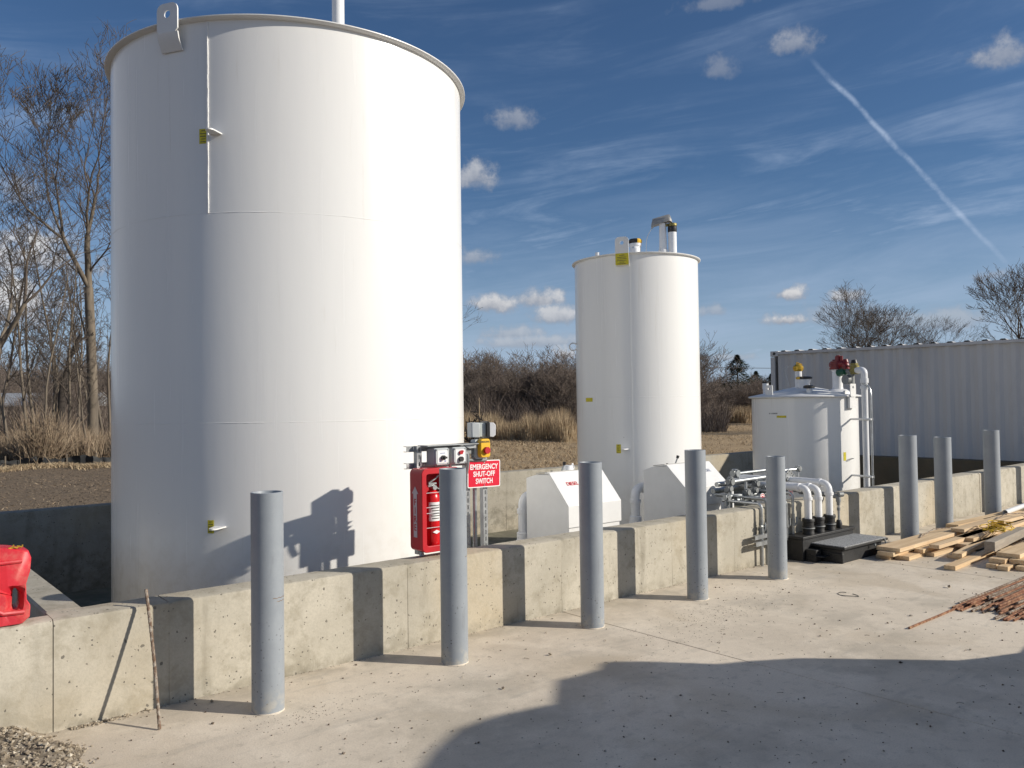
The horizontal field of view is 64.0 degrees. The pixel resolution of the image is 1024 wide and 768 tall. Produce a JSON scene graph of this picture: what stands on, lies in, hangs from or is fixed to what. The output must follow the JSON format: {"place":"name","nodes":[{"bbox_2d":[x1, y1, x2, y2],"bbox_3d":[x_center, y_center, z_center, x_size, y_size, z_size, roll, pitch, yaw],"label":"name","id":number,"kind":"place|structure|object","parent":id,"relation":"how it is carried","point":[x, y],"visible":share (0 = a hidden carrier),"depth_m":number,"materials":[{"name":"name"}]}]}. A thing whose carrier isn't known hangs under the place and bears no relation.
{"place":"outdoors","nodes":[
{"label":"outdoors","id":0,"kind":"place"},
{"bbox_2d":[0,423,752,510],"bbox_3d":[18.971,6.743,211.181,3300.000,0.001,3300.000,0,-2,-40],"label":"ground","id":1,"kind":"structure","parent":0,"point":[14,495],"depth_m":21.04,"materials":[{"name":"soil"}]},
{"bbox_2d":[0,270,23,447],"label":"bare sapling","id":2,"kind":"object","parent":1,"relation":"on","point":[3,410],"visible":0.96,"depth_m":26.29,"materials":[{"name":"brown plant"}]},
{"bbox_2d":[0,371,32,392],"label":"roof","id":3,"kind":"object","parent":1,"relation":"on","point":[18,389],"visible":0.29,"depth_m":51.65,"materials":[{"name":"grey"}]},
{"bbox_2d":[0,615,52,733],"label":"containment wall","id":4,"kind":"structure","parent":1,"relation":"on","point":[26,673],"depth_m":4.03,"materials":[{"name":"concrete"}]},
{"bbox_2d":[0,544,30,626],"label":"gas can","id":5,"kind":"object","parent":4,"relation":"on","point":[15,563],"visible":1,"depth_m":4.01,"materials":[{"name":"red plastic"}]},
{"bbox_2d":[0,209,60,423],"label":"bare sapling","id":6,"kind":"object","parent":1,"relation":"on","point":[10,341],"visible":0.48,"depth_m":32.10,"materials":[{"name":"brown plant"}]},
{"bbox_2d":[0,223,63,435],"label":"bare sapling","id":7,"kind":"object","parent":1,"relation":"on","point":[19,342],"visible":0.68,"depth_m":30.53,"materials":[{"name":"brown plant"}]},
{"bbox_2d":[0,209,72,423],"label":"bare sapling","id":8,"kind":"object","parent":1,"relation":"on","point":[27,367],"visible":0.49,"depth_m":35.89,"materials":[{"name":"brown plant"}]},
{"bbox_2d":[1,215,81,417],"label":"bare sapling","id":9,"kind":"object","parent":1,"relation":"on","point":[46,320],"visible":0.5,"depth_m":31.58,"materials":[{"name":"brown plant"}]},
{"bbox_2d":[13,253,72,400],"bbox_3d":[-21.526,-1.588,37.525,2.542,9.363,2.907,-1,-1,12],"label":"bare sapling","id":10,"kind":"object","parent":1,"relation":"on","point":[34,291],"visible":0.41,"depth_m":37.80,"materials":[{"name":"brown plant"}]},
{"bbox_2d":[0,405,90,464],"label":"dry shrub","id":11,"kind":"object","parent":1,"relation":"on","point":[43,443],"visible":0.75,"depth_m":25.10,"materials":[{"name":"plant"}]},
{"bbox_2d":[7,248,89,430],"bbox_3d":[-14.553,-0.824,25.852,2.137,6.941,2.453,0,-2,-18],"label":"bare sapling","id":12,"kind":"object","parent":1,"relation":"on","point":[51,354],"visible":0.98,"depth_m":25.94,"materials":[{"name":"brown plant"}]},
{"bbox_2d":[10,380,86,418],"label":"thicket tree","id":13,"kind":"object","parent":1,"relation":"on","point":[19,398],"visible":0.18,"depth_m":44.70,"materials":[{"name":"brown plant"}]},
{"bbox_2d":[22,301,85,427],"bbox_3d":[-16.240,-0.102,28.960,2.354,5.658,1.141,-1,-1,14],"label":"bare sapling","id":14,"kind":"object","parent":1,"relation":"on","point":[56,391],"visible":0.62,"depth_m":28.93,"materials":[{"name":"brown plant"}]},
{"bbox_2d":[0,412,110,460],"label":"undergrowth","id":15,"kind":"object","parent":1,"relation":"on","point":[99,445],"visible":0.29,"depth_m":26.55,"materials":[{"name":"plant"}]},
{"bbox_2d":[0,461,110,472],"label":"straw strip","id":16,"kind":"object","parent":1,"relation":"on","point":[71,465],"visible":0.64,"depth_m":23.74,"materials":[{"name":"beige plant"}]},
{"bbox_2d":[0,467,110,510],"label":"clods","id":17,"kind":"object","parent":1,"relation":"on","point":[96,499],"visible":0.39,"depth_m":17.57,"materials":[{"name":"soil"}]},
{"bbox_2d":[0,133,110,357],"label":"bare tree","id":18,"kind":"object","parent":1,"relation":"on","point":[13,323],"visible":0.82,"depth_m":27.71,"materials":[{"name":"brown plant"}]},
{"bbox_2d":[0,453,110,466],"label":"silt fence","id":19,"kind":"object","parent":1,"relation":"on","point":[82,459],"visible":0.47,"depth_m":25.40,"materials":[{"name":"black fabric"}]},
{"bbox_2d":[1,392,110,425],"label":"building","id":20,"kind":"structure","parent":1,"relation":"on","point":[12,395],"depth_m":49.14,"materials":[{"name":"beige"}]},
{"bbox_2d":[19,235,96,447],"bbox_3d":[-14.559,-1.115,26.464,2.334,7.585,2.458,0,-2,-33],"label":"bare sapling","id":21,"kind":"object","parent":1,"relation":"on","point":[68,368],"visible":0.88,"depth_m":26.79,"materials":[{"name":"brown plant"}]},
{"bbox_2d":[29,236,102,405],"bbox_3d":[-21.677,-2.023,39.793,3.363,10.379,3.194,0,-2,-32],"label":"bare sapling","id":22,"kind":"object","parent":1,"relation":"on","point":[69,321],"visible":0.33,"depth_m":39.64,"materials":[{"name":"brown plant"}]},
{"bbox_2d":[0,19,135,435],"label":"tall bare tree","id":23,"kind":"object","parent":1,"relation":"on","point":[92,401],"visible":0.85,"depth_m":28.41,"materials":[{"name":"brown plant"}]},
{"bbox_2d":[32,289,110,448],"bbox_3d":[-14.251,-0.214,26.817,2.020,5.716,1.760,-1,-1,-5],"label":"bare sapling","id":24,"kind":"object","parent":1,"relation":"on","point":[82,395],"visible":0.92,"depth_m":26.80,"materials":[{"name":"brown plant"}]},
{"bbox_2d":[54,332,93,436],"bbox_3d":[-15.139,0.484,28.127,1.294,4.521,0.909,0,-2,-40],"label":"dead snag","id":25,"kind":"object","parent":1,"relation":"on","point":[61,406],"visible":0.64,"depth_m":27.96,"materials":[{"name":"brown plant"}]},
{"bbox_2d":[42,258,110,440],"bbox_3d":[-16.870,-1.046,31.858,2.423,7.802,2.118,0,-2,-30],"label":"bare sapling","id":26,"kind":"object","parent":1,"relation":"on","point":[99,413],"visible":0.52,"depth_m":31.93,"materials":[{"name":"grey plant"}]},
{"bbox_2d":[59,250,101,429],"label":"bare sapling","id":27,"kind":"object","parent":1,"relation":"on","point":[75,381],"visible":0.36,"depth_m":35.07,"materials":[{"name":"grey plant"}]},
{"bbox_2d":[66,235,110,437],"bbox_3d":[-17.868,-1.889,36.275,3.016,9.799,3.463,-1,-2,21],"label":"bare sapling","id":28,"kind":"object","parent":1,"relation":"on","point":[108,387],"visible":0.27,"depth_m":36.43,"materials":[{"name":"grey plant"}]},
{"bbox_2d":[85,88,110,236],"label":"tall bare tree","id":29,"kind":"object","parent":1,"relation":"on","point":[102,174],"visible":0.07,"depth_m":30.31,"materials":[{"name":"brown plant"}]},
{"bbox_2d":[0,388,751,439],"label":"brush","id":30,"kind":"object","parent":1,"relation":"on","point":[715,419],"visible":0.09,"depth_m":45.97,"materials":[{"name":"brown plant"}]},
{"bbox_2d":[463,375,504,410],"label":"thicket tree","id":31,"kind":"object","parent":1,"relation":"on","point":[481,393],"visible":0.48,"depth_m":50.03,"materials":[{"name":"brown plant"}]},
{"bbox_2d":[463,348,516,372],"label":"thicket tree","id":32,"kind":"object","parent":1,"relation":"on","point":[473,358],"visible":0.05,"depth_m":67.12,"materials":[{"name":"brown plant"}]},
{"bbox_2d":[464,343,553,408],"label":"thicket tree","id":33,"kind":"object","parent":1,"relation":"on","point":[494,369],"visible":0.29,"depth_m":54.33,"materials":[{"name":"brown plant"}]},
{"bbox_2d":[476,368,554,413],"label":"thicket tree","id":34,"kind":"object","parent":1,"relation":"on","point":[529,376],"visible":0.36,"depth_m":51.28,"materials":[{"name":"brown plant"}]},
{"bbox_2d":[486,365,548,413],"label":"thicket tree","id":35,"kind":"object","parent":1,"relation":"on","point":[517,396],"visible":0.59,"depth_m":50.84,"materials":[{"name":"brown plant"}]},
{"bbox_2d":[45,463,1023,731],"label":"containment wall","id":36,"kind":"structure","parent":1,"relation":"on","point":[103,655],"depth_m":5.28,"materials":[{"name":"concrete"}]},
{"bbox_2d":[45,502,1023,767],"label":"concrete slab","id":37,"kind":"structure","parent":1,"relation":"on","point":[519,724],"depth_m":4.50,"materials":[{"name":"concrete"}]},
{"bbox_2d":[0,700,187,767],"bbox_3d":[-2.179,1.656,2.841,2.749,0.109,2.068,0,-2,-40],"label":"gravel","id":38,"kind":"structure","parent":37,"relation":"on","point":[44,742],"depth_m":3.79,"materials":[{"name":"gravel"}]},
{"bbox_2d":[144,589,160,729],"bbox_3d":[-1.850,1.408,4.229,0.024,0.649,0.319,0,-2,-36],"label":"leaning rebar","id":39,"kind":"object","parent":37,"relation":"on","point":[153,660],"visible":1,"depth_m":4.22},
{"bbox_2d":[249,490,284,715],"bbox_3d":[-1.297,1.162,4.360,0.189,1.173,0.184,0,-2,-40],"label":"bollard","id":40,"kind":"object","parent":37,"relation":"on","point":[267,610],"visible":0.98,"depth_m":4.29,"materials":[{"name":"metal"}]},
{"bbox_2d":[439,467,467,665],"bbox_3d":[-0.359,1.143,5.138,0.184,1.225,0.188,0,-2,-40],"label":"bollard","id":41,"kind":"object","parent":37,"relation":"on","point":[453,567],"visible":0.98,"depth_m":5.07,"materials":[{"name":"metal"}]},
{"bbox_2d":[102,539,1021,767],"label":"debris","id":42,"kind":"object","parent":37,"relation":"on","point":[650,672],"visible":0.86,"depth_m":4.59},
{"bbox_2d":[578,461,604,629],"bbox_3d":[0.573,1.163,5.919,0.184,1.198,0.183,0,-2,-40],"label":"bollard","id":43,"kind":"object","parent":37,"relation":"on","point":[591,547],"visible":0.98,"depth_m":5.84,"materials":[{"name":"metal"}]},
{"bbox_2d":[684,449,709,600],"bbox_3d":[1.504,1.154,6.699,0.181,1.230,0.181,0,-2,-40],"label":"bollard","id":44,"kind":"object","parent":37,"relation":"on","point":[696,526],"visible":0.95,"depth_m":6.63,"materials":[{"name":"metal"}]},
{"bbox_2d":[715,493,767,564],"bbox_3d":[2.321,1.450,8.251,0.069,0.654,0.637,0,-2,-40],"label":"conduit","id":45,"kind":"object","parent":37,"relation":"on","point":[746,497],"visible":0.42,"depth_m":8.08,"materials":[{"name":"metal"}]},
{"bbox_2d":[722,499,765,565],"bbox_3d":[2.300,1.468,8.135,0.069,0.614,0.487,0,-2,-40],"label":"conduit","id":46,"kind":"object","parent":37,"relation":"on","point":[762,527],"visible":0.97,"depth_m":7.97,"materials":[{"name":"metal"}]},
{"bbox_2d":[765,456,788,579],"bbox_3d":[2.389,1.215,7.420,0.183,1.120,0.181,0,-2,-40],"label":"bollard","id":47,"kind":"object","parent":37,"relation":"on","point":[776,517],"visible":0.94,"depth_m":7.35,"materials":[{"name":"metal"}]},
{"bbox_2d":[787,525,887,563],"bbox_3d":[3.341,1.645,8.410,1.050,0.245,0.586,0,-2,-40],"label":"sump box","id":48,"kind":"object","parent":37,"relation":"on","point":[844,544],"visible":1,"depth_m":8.23,"materials":[{"name":"black plastic"}]},
{"bbox_2d":[721,481,814,534],"bbox_3d":[2.701,1.555,8.701,0.128,1.057,1.100,0,-2,-40],"label":"elbow pipe","id":49,"kind":"object","parent":48,"relation":"on","point":[808,526],"visible":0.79,"depth_m":8.32,"materials":[{"name":"metal"}]},
{"bbox_2d":[739,474,835,530],"bbox_3d":[2.988,1.280,8.932,1.074,0.540,0.127,-2,-2,44],"label":"elbow pipe","id":50,"kind":"object","parent":48,"relation":"on","point":[829,520],"visible":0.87,"depth_m":8.59,"materials":[{"name":"metal"}]},
{"bbox_2d":[732,491,843,527],"bbox_3d":[2.854,1.346,8.867,1.278,0.378,0.568,-1,-1,-9],"label":"conduit drop","id":51,"kind":"object","parent":48,"relation":"on","point":[838,496],"visible":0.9,"depth_m":8.71,"materials":[{"name":"metal"}]},
{"bbox_2d":[765,481,824,532],"bbox_3d":[2.822,1.563,8.867,0.128,1.045,1.200,0,-2,-40],"label":"elbow pipe","id":52,"kind":"object","parent":48,"relation":"on","point":[819,518],"visible":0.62,"depth_m":8.43,"materials":[{"name":"metal"}]},
{"bbox_2d":[898,435,918,538],"bbox_3d":[4.408,1.180,9.116,0.202,1.220,0.205,0,-2,-40],"label":"bollard","id":53,"kind":"object","parent":37,"relation":"on","point":[908,487],"visible":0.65,"depth_m":9.04,"materials":[{"name":"metal"}]},
{"bbox_2d":[925,544,960,556],"bbox_3d":[5.742,1.742,9.567,3.900,0.038,0.140,0,-2,-39],"label":"board","id":54,"kind":"object","parent":37,"relation":"on","point":[942,551],"visible":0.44,"depth_m":8.44,"materials":[{"name":"brown wood"}]},
{"bbox_2d":[914,541,938,552],"bbox_3d":[5.473,1.704,9.498,3.600,0.038,0.090,0,-2,-41],"label":"board","id":55,"kind":"object","parent":54,"relation":"on","point":[924,549],"visible":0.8,"depth_m":8.34,"materials":[{"name":"brown wood"}]},
{"bbox_2d":[876,526,986,552],"bbox_3d":[5.411,1.669,9.665,4.400,0.038,0.235,0,-2,-41],"label":"board","id":56,"kind":"object","parent":55,"relation":"on","point":[909,543],"visible":0.59,"depth_m":8.59,"materials":[{"name":"brown wood"}]},
{"bbox_2d":[946,511,1002,526],"bbox_3d":[6.294,1.636,10.387,3.200,0.038,0.140,0,-2,-38],"label":"board","id":57,"kind":"object","parent":56,"relation":"on","point":[961,522],"visible":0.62,"depth_m":9.68,"materials":[{"name":"brown wood"}]},
{"bbox_2d":[951,509,1023,532],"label":"board","id":58,"kind":"object","parent":56,"relation":"on","point":[968,527],"visible":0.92,"depth_m":9.41,"materials":[{"name":"brown wood"}]},
{"bbox_2d":[955,519,1023,541],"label":"board","id":59,"kind":"object","parent":55,"relation":"on","point":[976,536],"visible":0.7,"depth_m":9.04,"materials":[{"name":"brown wood"}]},
{"bbox_2d":[929,520,1019,548],"bbox_3d":[5.552,1.661,9.435,3.400,0.038,0.100,0,-2,-41],"label":"board","id":60,"kind":"object","parent":59,"relation":"on","point":[946,543],"visible":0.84,"depth_m":8.50,"materials":[{"name":"brown wood"}]},
{"bbox_2d":[933,437,953,529],"bbox_3d":[5.080,1.209,9.643,0.207,1.170,0.204,0,-2,-40],"label":"bollard","id":61,"kind":"object","parent":37,"relation":"on","point":[943,485],"visible":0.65,"depth_m":9.57,"materials":[{"name":"metal"}]},
{"bbox_2d":[944,538,1023,570],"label":"board","id":62,"kind":"object","parent":37,"relation":"on","point":[967,560],"visible":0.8,"depth_m":7.96,"materials":[{"name":"brown wood"}]},
{"bbox_2d":[947,539,1022,558],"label":"board","id":63,"kind":"object","parent":37,"relation":"on","point":[949,555],"visible":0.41,"depth_m":8.24,"materials":[{"name":"brown wood"}]},
{"bbox_2d":[952,534,996,557],"bbox_3d":[5.038,1.692,8.789,0.090,0.040,2.000,-2,-2,42],"label":"board","id":64,"kind":"object","parent":63,"relation":"on","point":[964,551],"visible":0.51,"depth_m":8.31,"materials":[{"name":"brown wood"}]},
{"bbox_2d":[982,430,1001,514],"bbox_3d":[6.161,1.196,10.511,0.205,1.210,0.206,0,-2,-40],"label":"bollard","id":65,"kind":"object","parent":37,"relation":"on","point":[992,471],"visible":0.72,"depth_m":10.44,"materials":[{"name":"metal"}]},
{"bbox_2d":[986,562,999,568],"bbox_3d":[5.483,1.719,8.551,2.600,0.040,0.090,0,-2,-41],"label":"board","id":66,"kind":"object","parent":37,"relation":"on","point":[991,565],"visible":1,"depth_m":7.71,"materials":[{"name":"brown wood"}]},
{"bbox_2d":[989,555,1010,563],"bbox_3d":[5.504,1.679,8.572,2.500,0.040,0.140,1,-2,-42],"label":"board","id":67,"kind":"object","parent":66,"relation":"on","point":[998,559],"visible":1,"depth_m":7.75,"materials":[{"name":"brown wood"}]},
{"bbox_2d":[996,542,1023,558],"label":"board","id":68,"kind":"object","parent":67,"relation":"on","point":[1016,551],"visible":1,"depth_m":7.86,"materials":[{"name":"brown wood"}]},
{"bbox_2d":[505,344,573,392],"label":"thicket tree","id":69,"kind":"object","parent":1,"relation":"on","point":[557,363],"visible":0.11,"depth_m":65.19,"materials":[{"name":"brown plant"}]},
{"bbox_2d":[509,357,575,410],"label":"thicket tree","id":70,"kind":"object","parent":1,"relation":"on","point":[561,367],"visible":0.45,"depth_m":50.54,"materials":[{"name":"brown plant"}]},
{"bbox_2d":[523,364,576,416],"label":"thicket tree","id":71,"kind":"object","parent":1,"relation":"on","point":[563,399],"visible":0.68,"depth_m":48.05,"materials":[{"name":"brown plant"}]},
{"bbox_2d":[538,366,576,414],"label":"thicket tree","id":72,"kind":"object","parent":1,"relation":"on","point":[567,380],"visible":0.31,"depth_m":48.84,"materials":[{"name":"brown plant"}]},
{"bbox_2d":[467,423,752,470],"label":"mown grass","id":73,"kind":"structure","parent":1,"relation":"on","point":[533,445],"depth_m":29.47,"materials":[{"name":"plant"}]},
{"bbox_2d":[700,371,733,410],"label":"thicket tree","id":74,"kind":"object","parent":1,"relation":"on","point":[712,397],"visible":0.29,"depth_m":46.58,"materials":[{"name":"brown plant"}]},
{"bbox_2d":[699,330,744,395],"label":"thicket tree","id":75,"kind":"object","parent":1,"relation":"on","point":[717,365],"visible":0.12,"depth_m":61.05,"materials":[{"name":"brown plant"}]},
{"bbox_2d":[716,354,757,403],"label":"evergreen tree","id":76,"kind":"object","parent":1,"relation":"on","point":[738,369],"visible":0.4,"depth_m":88.41,"materials":[{"name":"green plant"}]},
{"bbox_2d":[727,405,751,423],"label":"tall grass","id":77,"kind":"structure","parent":1,"relation":"on","point":[743,415],"depth_m":63.14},
{"bbox_2d":[728,377,763,407],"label":"thicket tree","id":78,"kind":"object","parent":1,"relation":"on","point":[746,394],"visible":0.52,"depth_m":73.59,"materials":[{"name":"brown plant"}]},
{"bbox_2d":[725,374,768,407],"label":"thicket tree","id":79,"kind":"object","parent":1,"relation":"on","point":[748,386],"visible":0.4,"depth_m":75.66,"materials":[{"name":"brown plant"}]},
{"bbox_2d":[817,312,918,349],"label":"bare tree","id":80,"kind":"object","parent":1,"relation":"on","point":[878,334],"visible":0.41,"depth_m":56.90,"materials":[{"name":"brown plant"}]},
{"bbox_2d":[812,279,935,347],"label":"bare tree","id":81,"kind":"object","parent":1,"relation":"on","point":[872,315],"visible":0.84,"depth_m":56.45,"materials":[{"name":"brown plant"}]},
{"bbox_2d":[770,337,1023,460],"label":"shipping container","id":82,"kind":"object","parent":1,"relation":"on","point":[964,394],"visible":0.59,"depth_m":16.08,"materials":[{"name":"metal"}]},
{"bbox_2d":[893,314,985,344],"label":"bare tree","id":83,"kind":"object","parent":1,"relation":"on","point":[922,339],"visible":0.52,"depth_m":80.43,"materials":[{"name":"brown plant"}]},
{"bbox_2d":[965,259,1023,339],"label":"bare tree","id":84,"kind":"object","parent":1,"relation":"on","point":[1007,304],"visible":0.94,"depth_m":41.19,"materials":[{"name":"brown plant"}]},
{"bbox_2d":[63,503,749,606],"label":"pit floor","id":85,"kind":"structure","parent":0,"point":[90,597],"depth_m":8.80,"materials":[{"name":"concrete"}]},
{"bbox_2d":[12,569,79,617],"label":"containment wall","id":86,"kind":"structure","parent":85,"relation":"on","point":[44,596],"depth_m":4.61,"materials":[{"name":"concrete"}]},
{"bbox_2d":[104,0,464,601],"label":"storage tank","id":87,"kind":"object","parent":85,"relation":"on","point":[286,279],"visible":0.96,"depth_m":6.43,"materials":[{"name":"metal"}]},
{"bbox_2d":[0,451,752,592],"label":"containment wall","id":88,"kind":"structure","parent":85,"relation":"on","point":[68,548],"depth_m":8.92,"materials":[{"name":"concrete"}]},
{"bbox_2d":[403,421,495,554],"bbox_3d":[-0.406,1.187,5.958,0.751,1.819,0.217,0,-2,-40],"label":"control stand","id":89,"kind":"object","parent":85,"relation":"on","point":[456,454],"visible":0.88,"depth_m":6.07,"materials":[{"name":"metal"}]},
{"bbox_2d":[410,466,451,555],"bbox_3d":[-0.538,0.891,5.751,0.319,0.613,0.171,0,-2,-40],"label":"extinguisher cabinet","id":90,"kind":"object","parent":89,"relation":"attached to","point":[420,478],"visible":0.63,"depth_m":5.65,"materials":[{"name":"red plastic"}]},
{"bbox_2d":[426,475,439,545],"bbox_3d":[-0.553,0.888,5.744,0.119,0.499,0.111,-1,-2,24],"label":"fire extinguisher","id":91,"kind":"object","parent":90,"relation":"in","point":[433,534],"visible":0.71,"depth_m":5.70,"materials":[{"name":"red paint"}]},
{"bbox_2d":[467,459,499,487],"bbox_3d":[-0.208,0.671,6.142,0.311,0.207,0.006,0,-2,-40],"label":"emergency sign","id":92,"kind":"object","parent":89,"relation":"attached to","point":[484,474],"visible":1,"depth_m":6.14,"materials":[{"name":"metal"}]},
{"bbox_2d":[517,491,526,539],"bbox_3d":[0.202,1.604,8.337,0.380,1.069,0.160,0,-2,-40],"label":"vent elbow pipe","id":93,"kind":"object","parent":85,"relation":"on","point":[522,519],"visible":0.43,"depth_m":8.23,"materials":[{"name":"white paint"}]},
{"bbox_2d":[526,462,620,538],"bbox_3d":[0.627,1.458,8.127,0.724,1.379,0.655,0,-2,-40],"label":"pump box","id":94,"kind":"object","parent":85,"relation":"on","point":[552,502],"visible":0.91,"depth_m":7.97,"materials":[{"name":"white paint"}]},
{"bbox_2d":[569,214,700,524],"bbox_3d":[1.674,-0.021,10.927,1.826,4.450,1.826,0,-2,-40],"label":"storage tank","id":95,"kind":"object","parent":85,"relation":"on","point":[637,349],"visible":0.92,"depth_m":10.21,"materials":[{"name":"metal"}]},
{"bbox_2d":[629,482,643,522],"bbox_3d":[1.502,1.636,9.422,0.395,1.024,0.160,0,-2,-40],"label":"vent elbow pipe","id":96,"kind":"object","parent":85,"relation":"on","point":[635,500],"visible":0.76,"depth_m":9.31,"materials":[{"name":"white paint"}]},
{"bbox_2d":[643,455,724,520],"bbox_3d":[1.985,1.480,9.261,0.764,1.354,0.655,0,-2,-40],"label":"pump box","id":97,"kind":"object","parent":85,"relation":"on","point":[664,490],"visible":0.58,"depth_m":9.09,"materials":[{"name":"white paint"}]},
{"bbox_2d":[711,465,802,507],"bbox_3d":[2.473,1.497,8.951,1.380,1.191,0.965,0,-2,-40],"label":"pipe manifold","id":98,"kind":"object","parent":85,"relation":"on","point":[731,483],"visible":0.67,"depth_m":8.60,"materials":[{"name":"metal"}]},
{"bbox_2d":[749,355,874,502],"bbox_3d":[4.793,0.891,13.430,1.844,2.665,1.844,-1,-2,15],"label":"storage tank","id":99,"kind":"object","parent":85,"relation":"on","point":[812,431],"visible":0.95,"depth_m":12.71,"materials":[{"name":"white paint"}]},
{"bbox_2d":[860,455,1023,487],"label":"containment wall","id":100,"kind":"structure","parent":85,"relation":"on","point":[886,469],"depth_m":14.90,"materials":[{"name":"concrete"}]},
{"bbox_2d":[0,0,1023,385],"label":"sky","id":101,"kind":"structure","parent":0,"point":[799,150],"materials":[{"name":"blue"}]},
{"bbox_2d":[464,404,576,441],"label":"tall grass","id":102,"kind":"structure","parent":0,"point":[558,427],"depth_m":38.11,"materials":[{"name":"plant"}]},
{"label":"board","id":103,"kind":"object","parent":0,"visible":0},
{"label":"board","id":104,"kind":"object","parent":103,"relation":"on","visible":0},
{"bbox_2d":[984,527,1023,551],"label":"square timber","id":105,"kind":"object","parent":104,"relation":"on","point":[1000,541],"visible":1,"depth_m":8.37,"materials":[{"name":"wood"}]},
{"bbox_2d":[979,520,1014,533],"bbox_3d":[5.310,1.559,8.969,0.609,0.076,0.359,0,-2,-40],"label":"yellow cord","id":106,"kind":"object","parent":105,"relation":"on","point":[1000,528],"visible":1,"depth_m":8.89,"materials":[{"name":"plastic"}]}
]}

